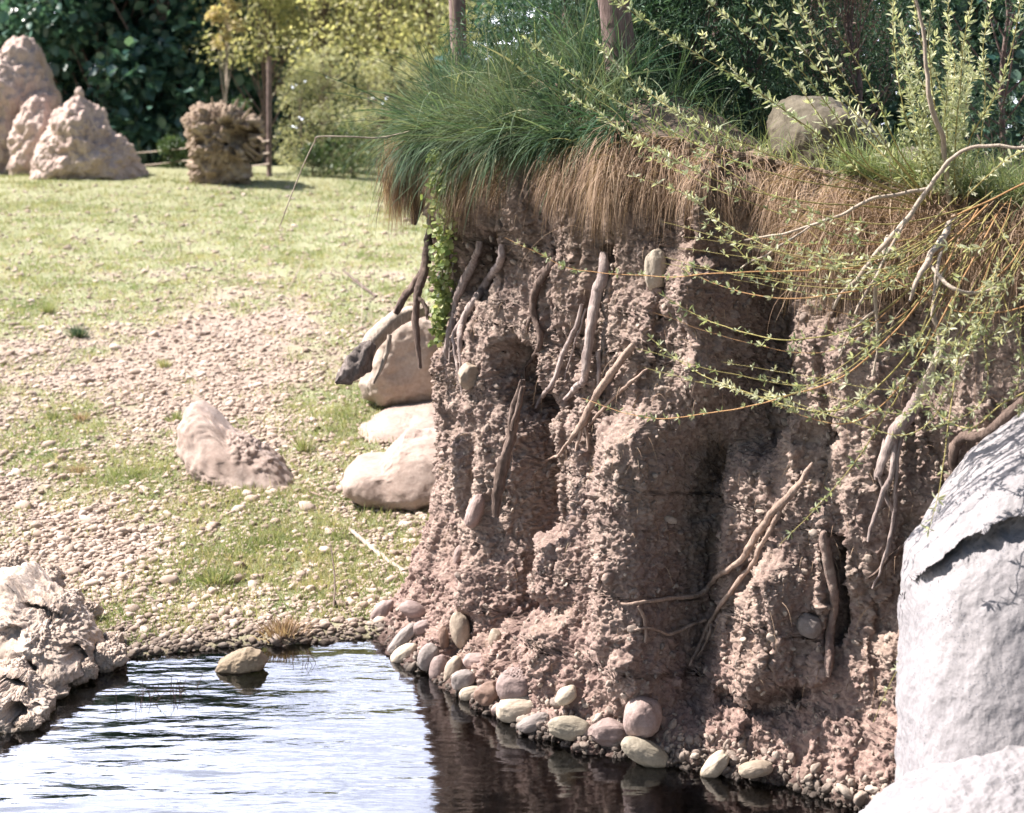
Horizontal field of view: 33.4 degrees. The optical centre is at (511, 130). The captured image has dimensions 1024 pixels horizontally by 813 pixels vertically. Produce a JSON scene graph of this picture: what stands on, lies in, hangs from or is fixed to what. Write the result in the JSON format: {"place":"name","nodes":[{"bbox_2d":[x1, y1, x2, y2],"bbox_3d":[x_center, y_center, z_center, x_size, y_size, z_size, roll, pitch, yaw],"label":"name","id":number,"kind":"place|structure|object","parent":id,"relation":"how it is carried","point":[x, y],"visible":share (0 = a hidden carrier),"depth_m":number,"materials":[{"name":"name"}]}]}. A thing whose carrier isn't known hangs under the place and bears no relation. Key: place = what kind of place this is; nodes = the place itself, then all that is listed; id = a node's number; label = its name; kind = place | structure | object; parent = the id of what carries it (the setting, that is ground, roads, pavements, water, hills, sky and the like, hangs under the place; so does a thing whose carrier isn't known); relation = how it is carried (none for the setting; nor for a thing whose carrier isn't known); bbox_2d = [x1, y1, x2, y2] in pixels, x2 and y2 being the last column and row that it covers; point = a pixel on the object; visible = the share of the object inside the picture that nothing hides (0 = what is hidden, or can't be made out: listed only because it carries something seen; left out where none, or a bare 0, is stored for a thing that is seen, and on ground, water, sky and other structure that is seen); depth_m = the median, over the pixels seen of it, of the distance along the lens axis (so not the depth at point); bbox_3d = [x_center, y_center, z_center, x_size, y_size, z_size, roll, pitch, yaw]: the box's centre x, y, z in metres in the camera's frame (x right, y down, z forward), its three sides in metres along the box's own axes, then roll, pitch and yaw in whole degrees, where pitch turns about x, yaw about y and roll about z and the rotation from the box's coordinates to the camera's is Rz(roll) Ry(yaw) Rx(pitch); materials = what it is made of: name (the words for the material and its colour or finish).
{"place":"outdoors","nodes":[
{"label":"outdoors","id":0,"kind":"place"},
{"bbox_2d":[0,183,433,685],"bbox_3d":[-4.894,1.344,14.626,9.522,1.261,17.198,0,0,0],"label":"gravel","id":1,"kind":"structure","parent":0,"point":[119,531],"depth_m":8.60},
{"bbox_2d":[0,130,1022,812],"bbox_3d":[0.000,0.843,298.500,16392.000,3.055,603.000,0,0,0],"label":"ground","id":2,"kind":"structure","parent":0,"point":[270,738],"depth_m":6.30,"materials":[{"name":"plant"}]},
{"bbox_2d":[6,95,52,175],"bbox_3d":[-6.967,0.205,25.007,0.879,1.436,0.765,0,0,0],"label":"termite mound","id":3,"kind":"object","parent":2,"relation":"on","point":[30,124],"visible":0.51,"depth_m":24.73,"materials":[{"name":"soil"}]},
{"bbox_2d":[0,35,63,173],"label":"termite mound","id":4,"kind":"object","parent":2,"relation":"on","point":[26,73],"visible":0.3,"depth_m":25.40,"materials":[{"name":"soil"}]},
{"bbox_2d":[0,561,104,688],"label":"boulder","id":5,"kind":"object","parent":2,"relation":"on","point":[51,632],"visible":0.78,"depth_m":5.95,"materials":[{"name":"stone"}]},
{"bbox_2d":[0,0,152,119],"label":"tree","id":6,"kind":"object","parent":2,"relation":"on","point":[68,85],"visible":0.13,"depth_m":28.70,"materials":[{"name":"green plant"}]},
{"bbox_2d":[29,87,149,179],"bbox_3d":[-6.118,0.153,24.618,1.788,1.550,1.619,0,0,0],"label":"termite mound","id":7,"kind":"object","parent":2,"relation":"on","point":[81,139],"visible":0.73,"depth_m":24.02,"materials":[{"name":"soil"}]},
{"bbox_2d":[0,0,192,164],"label":"tree","id":8,"kind":"object","parent":2,"relation":"on","point":[43,32],"visible":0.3,"depth_m":28.18,"materials":[{"name":"green plant"}]},
{"bbox_2d":[46,0,286,166],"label":"tree","id":9,"kind":"object","parent":2,"relation":"on","point":[126,79],"visible":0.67,"depth_m":27.82,"materials":[{"name":"green plant"}]},
{"bbox_2d":[155,133,188,168],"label":"bush","id":10,"kind":"object","parent":2,"relation":"on","point":[167,144],"visible":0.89,"depth_m":26.29,"materials":[{"name":"green plant"}]},
{"bbox_2d":[136,56,271,176],"bbox_3d":[-4.784,-0.166,25.764,3.789,1.795,0.198,0,0,43],"label":"wooden fence","id":11,"kind":"object","parent":2,"relation":"on","point":[269,117],"visible":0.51,"depth_m":24.47,"materials":[{"name":"brown wood"}]},
{"bbox_2d":[0,169,432,646],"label":"meadow grass","id":12,"kind":"structure","parent":2,"relation":"on","point":[278,536],"depth_m":9.96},
{"bbox_2d":[187,560,246,586],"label":"grass tuft","id":13,"kind":"object","parent":2,"relation":"on","point":[218,579],"visible":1,"depth_m":6.93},
{"bbox_2d":[180,97,265,184],"bbox_3d":[-3.969,0.215,23.526,1.231,1.324,1.056,0,0,0],"label":"bush","id":14,"kind":"object","parent":2,"relation":"on","point":[225,144],"visible":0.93,"depth_m":23.29,"materials":[{"name":"brown plant"}]},
{"bbox_2d":[204,0,248,104],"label":"sapling","id":15,"kind":"object","parent":2,"relation":"on","point":[217,18],"visible":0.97,"depth_m":25.49,"materials":[{"name":"yellow plant"}]},
{"bbox_2d":[175,400,294,490],"bbox_3d":[-1.375,1.648,8.546,0.810,0.504,0.512,0,0,25],"label":"boulder","id":16,"kind":"object","parent":2,"relation":"on","point":[212,442],"visible":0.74,"depth_m":8.45,"materials":[{"name":"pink stone"}]},
{"bbox_2d":[145,0,336,165],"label":"tree","id":17,"kind":"object","parent":2,"relation":"on","point":[236,93],"visible":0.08,"depth_m":29.18,"materials":[{"name":"green plant"}]},
{"bbox_2d":[182,0,352,165],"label":"tree","id":18,"kind":"object","parent":2,"relation":"on","point":[267,13],"visible":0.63,"depth_m":27.40,"materials":[{"name":"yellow plant"}]},
{"bbox_2d":[152,1,412,167],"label":"tree","id":19,"kind":"object","parent":2,"relation":"on","point":[314,95],"visible":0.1,"depth_m":31.16,"materials":[{"name":"green plant"}]},
{"bbox_2d":[251,616,316,642],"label":"grass tuft","id":20,"kind":"object","parent":2,"relation":"on","point":[283,628],"visible":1,"depth_m":6.34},
{"bbox_2d":[266,49,343,171],"bbox_3d":[-3.100,-0.222,25.581,1.094,1.989,1.019,0,0,10],"label":"bush","id":21,"kind":"object","parent":2,"relation":"on","point":[300,103],"visible":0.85,"depth_m":25.58,"materials":[{"name":"green plant"}]},
{"bbox_2d":[202,0,422,166],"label":"tree","id":22,"kind":"object","parent":2,"relation":"on","point":[324,25],"visible":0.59,"depth_m":26.89,"materials":[{"name":"green plant"}]},
{"bbox_2d":[292,140,338,176],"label":"bush","id":23,"kind":"object","parent":2,"relation":"on","point":[320,167],"visible":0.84,"depth_m":24.54,"materials":[{"name":"green plant"}]},
{"bbox_2d":[291,43,378,171],"bbox_3d":[-2.661,-0.276,25.317,1.374,2.070,1.092,0,0,0],"label":"bush","id":24,"kind":"object","parent":2,"relation":"on","point":[331,90],"visible":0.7,"depth_m":25.37,"materials":[{"name":"green plant"}]},
{"bbox_2d":[316,117,377,179],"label":"bush","id":25,"kind":"object","parent":2,"relation":"on","point":[351,164],"visible":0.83,"depth_m":24.46,"materials":[{"name":"green plant"}]},
{"bbox_2d":[318,48,400,174],"bbox_3d":[-2.217,-0.210,25.072,1.262,1.990,1.059,0,0,-9],"label":"bush","id":26,"kind":"object","parent":2,"relation":"on","point":[372,76],"visible":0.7,"depth_m":25.12,"materials":[{"name":"green plant"}]},
{"bbox_2d":[341,428,437,511],"bbox_3d":[-0.491,1.638,8.252,0.652,0.332,0.725,0,0,0],"label":"boulder","id":27,"kind":"object","parent":2,"relation":"on","point":[397,474],"visible":0.8,"depth_m":7.97,"materials":[{"name":"beige stone"}]},
{"bbox_2d":[296,0,490,167],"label":"tree","id":28,"kind":"object","parent":2,"relation":"on","point":[381,28],"visible":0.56,"depth_m":26.17,"materials":[{"name":"green plant"}]},
{"bbox_2d":[358,400,434,441],"bbox_3d":[-0.568,1.663,9.606,0.724,0.196,0.881,0,0,0],"label":"boulder","id":29,"kind":"object","parent":2,"relation":"on","point":[397,421],"visible":0.48,"depth_m":9.41,"materials":[{"name":"beige stone"}]},
{"bbox_2d":[358,313,442,406],"bbox_3d":[-0.581,1.362,10.200,0.647,0.574,0.732,0,0,0],"label":"boulder","id":30,"kind":"object","parent":2,"relation":"on","point":[402,378],"visible":0.5,"depth_m":9.86,"materials":[{"name":"beige stone"}]},
{"bbox_2d":[370,39,435,174],"bbox_3d":[-1.539,-0.280,25.160,1.086,2.121,1.010,0,0,0],"label":"bush","id":31,"kind":"object","parent":2,"relation":"on","point":[407,72],"visible":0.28,"depth_m":25.15,"materials":[{"name":"green plant"}]},
{"bbox_2d":[330,0,512,98],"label":"tree","id":32,"kind":"object","parent":2,"relation":"on","point":[417,15],"visible":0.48,"depth_m":26.07,"materials":[{"name":"green plant"}]},
{"bbox_2d":[336,0,532,167],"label":"tree","id":33,"kind":"object","parent":2,"relation":"on","point":[346,98],"visible":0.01,"depth_m":31.86,"materials":[{"name":"green plant"}]},
{"bbox_2d":[471,0,694,67],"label":"tree","id":34,"kind":"object","parent":2,"relation":"on","point":[486,5],"visible":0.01,"depth_m":11.26,"materials":[{"name":"green plant"}]},
{"bbox_2d":[541,0,895,127],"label":"tree","id":35,"kind":"object","parent":2,"relation":"on","point":[866,42],"visible":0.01,"depth_m":10.05,"materials":[{"name":"green plant"}]},
{"bbox_2d":[772,0,1007,153],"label":"tree","id":36,"kind":"object","parent":2,"relation":"on","point":[975,37],"visible":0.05,"depth_m":10.27,"materials":[{"name":"green plant"}]},
{"bbox_2d":[759,0,1023,162],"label":"tree","id":37,"kind":"object","parent":2,"relation":"on","point":[972,28],"visible":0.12,"depth_m":10.01,"materials":[{"name":"green plant"}]},
{"bbox_2d":[856,0,1023,160],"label":"tree","id":38,"kind":"object","parent":2,"relation":"on","point":[1018,52],"visible":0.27,"depth_m":9.69,"materials":[{"name":"green plant"}]},
{"bbox_2d":[894,411,1023,780],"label":"boulder","id":39,"kind":"object","parent":2,"relation":"on","point":[960,664],"visible":0.81,"depth_m":4.03,"materials":[{"name":"stone"}]},
{"bbox_2d":[349,75,1023,812],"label":"earth bank","id":40,"kind":"structure","parent":0,"point":[415,747],"depth_m":5.25,"materials":[{"name":"soil"}]},
{"bbox_2d":[335,303,429,384],"bbox_3d":[-0.479,0.789,6.303,0.383,0.280,0.124,0,0,-38],"label":"driftwood","id":41,"kind":"object","parent":40,"relation":"on","point":[357,363],"visible":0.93,"depth_m":6.25,"materials":[{"name":"brown wood"}]},
{"bbox_2d":[370,136,425,239],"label":"dead grass","id":42,"kind":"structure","parent":40,"relation":"on","point":[396,200],"depth_m":6.31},
{"bbox_2d":[387,623,414,651],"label":"cobble","id":43,"kind":"object","parent":40,"relation":"on","point":[405,635],"visible":0.78,"depth_m":6.19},
{"bbox_2d":[390,643,416,665],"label":"cobble","id":44,"kind":"object","parent":40,"relation":"on","point":[400,654],"visible":0.91,"depth_m":6.09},
{"bbox_2d":[399,600,425,618],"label":"cobble","id":45,"kind":"object","parent":40,"relation":"on","point":[412,609],"visible":0.98,"depth_m":6.30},
{"bbox_2d":[393,229,432,368],"bbox_3d":[-0.366,0.607,6.283,0.145,0.526,0.175,0,0,0],"label":"root","id":46,"kind":"object","parent":40,"relation":"attached to","point":[417,285],"visible":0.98,"depth_m":6.26,"materials":[{"name":"brown wood"}]},
{"bbox_2d":[417,643,438,670],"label":"cobble","id":47,"kind":"object","parent":40,"relation":"on","point":[428,653],"visible":0.94,"depth_m":5.95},
{"bbox_2d":[420,147,460,349],"bbox_3d":[-0.244,0.444,6.219,0.176,0.795,0.472,0,0,0],"label":"creeper","id":48,"kind":"object","parent":40,"relation":"hanging from","point":[441,294],"visible":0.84,"depth_m":6.26,"materials":[{"name":"green plant"}]},
{"bbox_2d":[449,0,467,64],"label":"tree","id":49,"kind":"object","parent":40,"relation":"on","point":[455,6],"visible":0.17,"depth_m":8.16,"materials":[{"name":"brown plant"}]},
{"bbox_2d":[449,612,470,648],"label":"cobble","id":50,"kind":"object","parent":40,"relation":"on","point":[460,630],"visible":0.97,"depth_m":5.95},
{"bbox_2d":[442,241,482,359],"bbox_3d":[-0.175,0.625,6.231,0.049,0.456,0.270,0,0,-34],"label":"root","id":51,"kind":"object","parent":40,"relation":"attached to","point":[471,267],"visible":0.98,"depth_m":6.23,"materials":[{"name":"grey wood"}]},
{"bbox_2d":[451,669,475,689],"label":"cobble","id":52,"kind":"object","parent":40,"relation":"on","point":[461,679],"visible":1,"depth_m":5.71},
{"bbox_2d":[458,362,478,389],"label":"stone","id":53,"kind":"object","parent":40,"relation":"on","point":[467,371],"visible":1,"depth_m":6.04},
{"bbox_2d":[464,494,484,527],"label":"stone","id":54,"kind":"object","parent":40,"relation":"on","point":[474,511],"visible":1,"depth_m":5.96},
{"bbox_2d":[448,244,505,393],"bbox_3d":[-0.109,0.672,6.108,0.145,0.556,0.443,0,0,-18],"label":"root","id":55,"kind":"object","parent":40,"relation":"on","point":[479,292],"visible":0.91,"depth_m":6.17,"materials":[{"name":"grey wood"}]},
{"bbox_2d":[473,681,498,705],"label":"cobble","id":56,"kind":"object","parent":40,"relation":"on","point":[485,694],"visible":0.87,"depth_m":5.57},
{"bbox_2d":[491,379,524,517],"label":"root","id":57,"kind":"object","parent":40,"relation":"attached to","point":[503,465],"visible":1,"depth_m":5.58,"materials":[{"name":"brown wood"}]},
{"bbox_2d":[496,695,532,722],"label":"cobble","id":58,"kind":"object","parent":40,"relation":"on","point":[509,710],"visible":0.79,"depth_m":5.45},
{"bbox_2d":[496,667,528,699],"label":"cobble","id":59,"kind":"object","parent":58,"relation":"on","point":[511,682],"visible":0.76,"depth_m":5.48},
{"bbox_2d":[438,0,598,73],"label":"shrub","id":60,"kind":"object","parent":40,"relation":"on","point":[508,11],"visible":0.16,"depth_m":6.79,"materials":[{"name":"green plant"}]},
{"bbox_2d":[293,0,771,249],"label":"bank grass","id":61,"kind":"structure","parent":40,"relation":"on","point":[488,128],"depth_m":5.93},
{"bbox_2d":[517,712,548,732],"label":"cobble","id":62,"kind":"object","parent":40,"relation":"on","point":[527,724],"visible":0.98,"depth_m":5.35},
{"bbox_2d":[523,255,555,380],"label":"root","id":63,"kind":"object","parent":40,"relation":"attached to","point":[538,283],"visible":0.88,"depth_m":5.77,"materials":[{"name":"brown wood"}]},
{"bbox_2d":[535,303,586,408],"bbox_3d":[0.139,0.773,5.787,0.081,0.418,0.507,0,0,-15],"label":"root","id":64,"kind":"object","parent":40,"relation":"on","point":[573,334],"visible":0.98,"depth_m":5.66,"materials":[{"name":"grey wood"}]},
{"bbox_2d":[555,685,576,705],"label":"cobble","id":65,"kind":"object","parent":40,"relation":"on","point":[566,695],"visible":1,"depth_m":5.32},
{"bbox_2d":[548,715,590,740],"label":"cobble","id":66,"kind":"object","parent":40,"relation":"on","point":[569,728],"visible":1,"depth_m":5.25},
{"bbox_2d":[563,252,609,401],"bbox_3d":[0.242,0.645,5.550,0.094,0.513,0.271,0,0,-12],"label":"root","id":67,"kind":"object","parent":40,"relation":"attached to","point":[599,285],"visible":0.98,"depth_m":5.43,"materials":[{"name":"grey wood"}]},
{"bbox_2d":[545,343,648,460],"bbox_3d":[0.226,0.905,5.587,0.115,0.500,0.772,0,0,-22],"label":"root","id":68,"kind":"object","parent":40,"relation":"attached to","point":[626,353],"visible":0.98,"depth_m":5.41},
{"bbox_2d":[587,717,625,746],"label":"cobble","id":69,"kind":"object","parent":40,"relation":"on","point":[608,732],"visible":0.83,"depth_m":5.20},
{"bbox_2d":[597,0,637,85],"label":"tree","id":70,"kind":"object","parent":40,"relation":"on","point":[606,10],"visible":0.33,"depth_m":5.95,"materials":[{"name":"brown plant"}]},
{"bbox_2d":[498,0,782,117],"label":"shrub","id":71,"kind":"object","parent":40,"relation":"on","point":[707,56],"visible":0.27,"depth_m":6.47,"materials":[{"name":"green plant"}]},
{"bbox_2d":[623,695,662,737],"bbox_3d":[0.396,1.775,5.159,0.121,0.128,0.122,0,0,0],"label":"cobble","id":72,"kind":"object","parent":40,"relation":"on","point":[643,715],"visible":1,"depth_m":5.12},
{"bbox_2d":[644,248,666,290],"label":"stone","id":73,"kind":"object","parent":40,"relation":"on","point":[654,264],"visible":0.94,"depth_m":5.26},
{"bbox_2d":[362,113,1023,301],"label":"dead grass","id":74,"kind":"structure","parent":40,"relation":"on","point":[599,175],"depth_m":5.30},
{"bbox_2d":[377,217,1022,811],"bbox_3d":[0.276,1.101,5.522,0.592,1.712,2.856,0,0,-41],"label":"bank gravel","id":75,"kind":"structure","parent":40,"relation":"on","point":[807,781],"depth_m":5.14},
{"bbox_2d":[621,736,668,769],"bbox_3d":[0.399,1.867,5.117,0.148,0.098,0.084,0,0,0],"label":"cobble","id":76,"kind":"object","parent":75,"relation":"on","point":[646,753],"visible":1,"depth_m":5.09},
{"bbox_2d":[579,0,849,135],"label":"shrub","id":77,"kind":"object","parent":40,"relation":"on","point":[687,22],"visible":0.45,"depth_m":6.37,"materials":[{"name":"green plant"}]},
{"bbox_2d":[412,191,1019,710],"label":"hair roots","id":78,"kind":"object","parent":40,"relation":"on","point":[706,439],"visible":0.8,"depth_m":5.19,"materials":[{"name":"brown plant"}]},
{"bbox_2d":[620,462,813,665],"bbox_3d":[0.600,1.312,5.072,0.351,0.694,0.486,0,0,-32],"label":"root","id":79,"kind":"object","parent":40,"relation":"attached to","point":[776,509],"visible":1,"depth_m":5.13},
{"bbox_2d":[582,0,887,125],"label":"shrub","id":80,"kind":"object","parent":40,"relation":"on","point":[790,48],"visible":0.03,"depth_m":8.63,"materials":[{"name":"green plant"}]},
{"bbox_2d":[738,760,773,778],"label":"cobble","id":81,"kind":"object","parent":40,"relation":"on","point":[752,769],"visible":1,"depth_m":4.95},
{"bbox_2d":[504,149,1023,721],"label":"willow bush","id":82,"kind":"object","parent":40,"relation":"on","point":[984,285],"visible":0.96,"depth_m":4.36,"materials":[{"name":"green plant"}]},
{"bbox_2d":[836,235,888,375],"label":"dead branch","id":83,"kind":"object","parent":82,"relation":"attached to","point":[875,311],"visible":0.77,"depth_m":4.40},
{"bbox_2d":[832,144,1023,313],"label":"dead branch","id":84,"kind":"object","parent":82,"relation":"attached to","point":[897,230],"visible":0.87,"depth_m":4.39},
{"bbox_2d":[915,267,965,399],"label":"dead branch","id":85,"kind":"object","parent":82,"relation":"attached to","point":[935,322],"visible":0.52,"depth_m":4.40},
{"bbox_2d":[909,215,995,301],"bbox_3d":[1.091,0.325,4.345,0.206,0.204,0.312,0,0,0],"label":"dead branch","id":86,"kind":"object","parent":82,"relation":"attached to","point":[934,249],"visible":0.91,"depth_m":4.27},
{"bbox_2d":[653,0,877,141],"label":"shrub","id":87,"kind":"object","parent":40,"relation":"on","point":[791,64],"visible":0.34,"depth_m":6.36,"materials":[{"name":"green plant"}]},
{"bbox_2d":[520,0,1023,209],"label":"willow bush","id":88,"kind":"object","parent":40,"relation":"on","point":[950,115],"visible":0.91,"depth_m":4.65,"materials":[{"name":"green plant"}]},
{"bbox_2d":[914,0,951,204],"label":"dead branch","id":89,"kind":"object","parent":88,"relation":"attached to","point":[938,126],"visible":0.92,"depth_m":4.61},
{"bbox_2d":[796,613,821,638],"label":"stone","id":90,"kind":"object","parent":40,"relation":"on","point":[809,625],"visible":1,"depth_m":4.94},
{"bbox_2d":[603,85,1023,225],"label":"top grass","id":91,"kind":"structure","parent":40,"relation":"on","point":[1000,184],"depth_m":4.91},
{"bbox_2d":[705,0,942,136],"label":"shrub","id":92,"kind":"object","parent":40,"relation":"on","point":[872,54],"visible":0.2,"depth_m":6.73,"materials":[{"name":"green plant"}]},
{"bbox_2d":[766,95,889,171],"bbox_3d":[1.067,0.041,5.754,0.419,0.321,0.612,0,0,0],"label":"boulder","id":93,"kind":"object","parent":40,"relation":"on","point":[777,119],"visible":0.41,"depth_m":5.50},
{"bbox_2d":[819,530,839,676],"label":"root","id":94,"kind":"object","parent":40,"relation":"attached to","point":[828,566],"visible":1,"depth_m":4.93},
{"bbox_2d":[777,0,943,120],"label":"shrub","id":95,"kind":"object","parent":40,"relation":"on","point":[848,33],"visible":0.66,"depth_m":6.42,"materials":[{"name":"green plant"}]},
{"bbox_2d":[731,0,1023,161],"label":"shrub","id":96,"kind":"object","parent":40,"relation":"on","point":[918,55],"visible":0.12,"depth_m":8.77,"materials":[{"name":"green plant"}]},
{"bbox_2d":[746,152,1023,375],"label":"dead grass","id":97,"kind":"structure","parent":40,"relation":"on","point":[870,250],"depth_m":4.79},
{"bbox_2d":[741,187,931,268],"bbox_3d":[0.873,0.263,4.670,0.517,0.224,0.160,0,0,0],"label":"dead branch","id":98,"kind":"object","parent":97,"relation":"on","point":[806,227],"visible":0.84,"depth_m":4.60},
{"bbox_2d":[867,392,922,588],"bbox_3d":[1.076,1.016,4.790,0.083,0.575,0.166,0,0,-39],"label":"root","id":99,"kind":"object","parent":40,"relation":"attached to","point":[893,445],"visible":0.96,"depth_m":4.78,"materials":[{"name":"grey wood"}]},
{"bbox_2d":[854,0,1023,176],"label":"shrub","id":100,"kind":"object","parent":40,"relation":"on","point":[1002,121],"visible":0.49,"depth_m":7.19,"materials":[{"name":"green plant"}]},
{"bbox_2d":[868,396,1023,578],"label":"root","id":101,"kind":"object","parent":40,"relation":"on","point":[960,439],"visible":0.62,"depth_m":4.64,"materials":[{"name":"brown wood"}]},
{"label":"water","id":102,"kind":"structure","parent":0,"visible":0},
{"bbox_2d":[0,662,57,745],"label":"boulder","id":103,"kind":"object","parent":102,"relation":"in","point":[23,691],"visible":0.87,"depth_m":5.51,"materials":[{"name":"stone"}]},
{"bbox_2d":[12,711,44,733],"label":"rubble stone","id":104,"kind":"object","parent":103,"relation":"on","point":[29,722],"visible":1,"depth_m":5.40,"materials":[{"name":"stone"}]},
{"bbox_2d":[93,642,119,675],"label":"rubble stone","id":105,"kind":"object","parent":102,"relation":"on","point":[104,653],"visible":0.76,"depth_m":5.98,"materials":[{"name":"stone"}]},
{"bbox_2d":[215,647,268,676],"bbox_3d":[-0.953,1.872,6.021,0.187,0.100,0.124,0,0,0],"label":"stone","id":106,"kind":"object","parent":102,"relation":"on","point":[243,661],"visible":1,"depth_m":5.97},
{"bbox_2d":[700,749,729,780],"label":"cobble","id":107,"kind":"object","parent":102,"relation":"on","point":[714,765],"visible":1,"depth_m":5.01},
{"bbox_2d":[859,745,1023,812],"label":"boulder","id":108,"kind":"object","parent":102,"relation":"in","point":[990,783],"visible":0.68,"depth_m":3.76,"materials":[{"name":"stone"}]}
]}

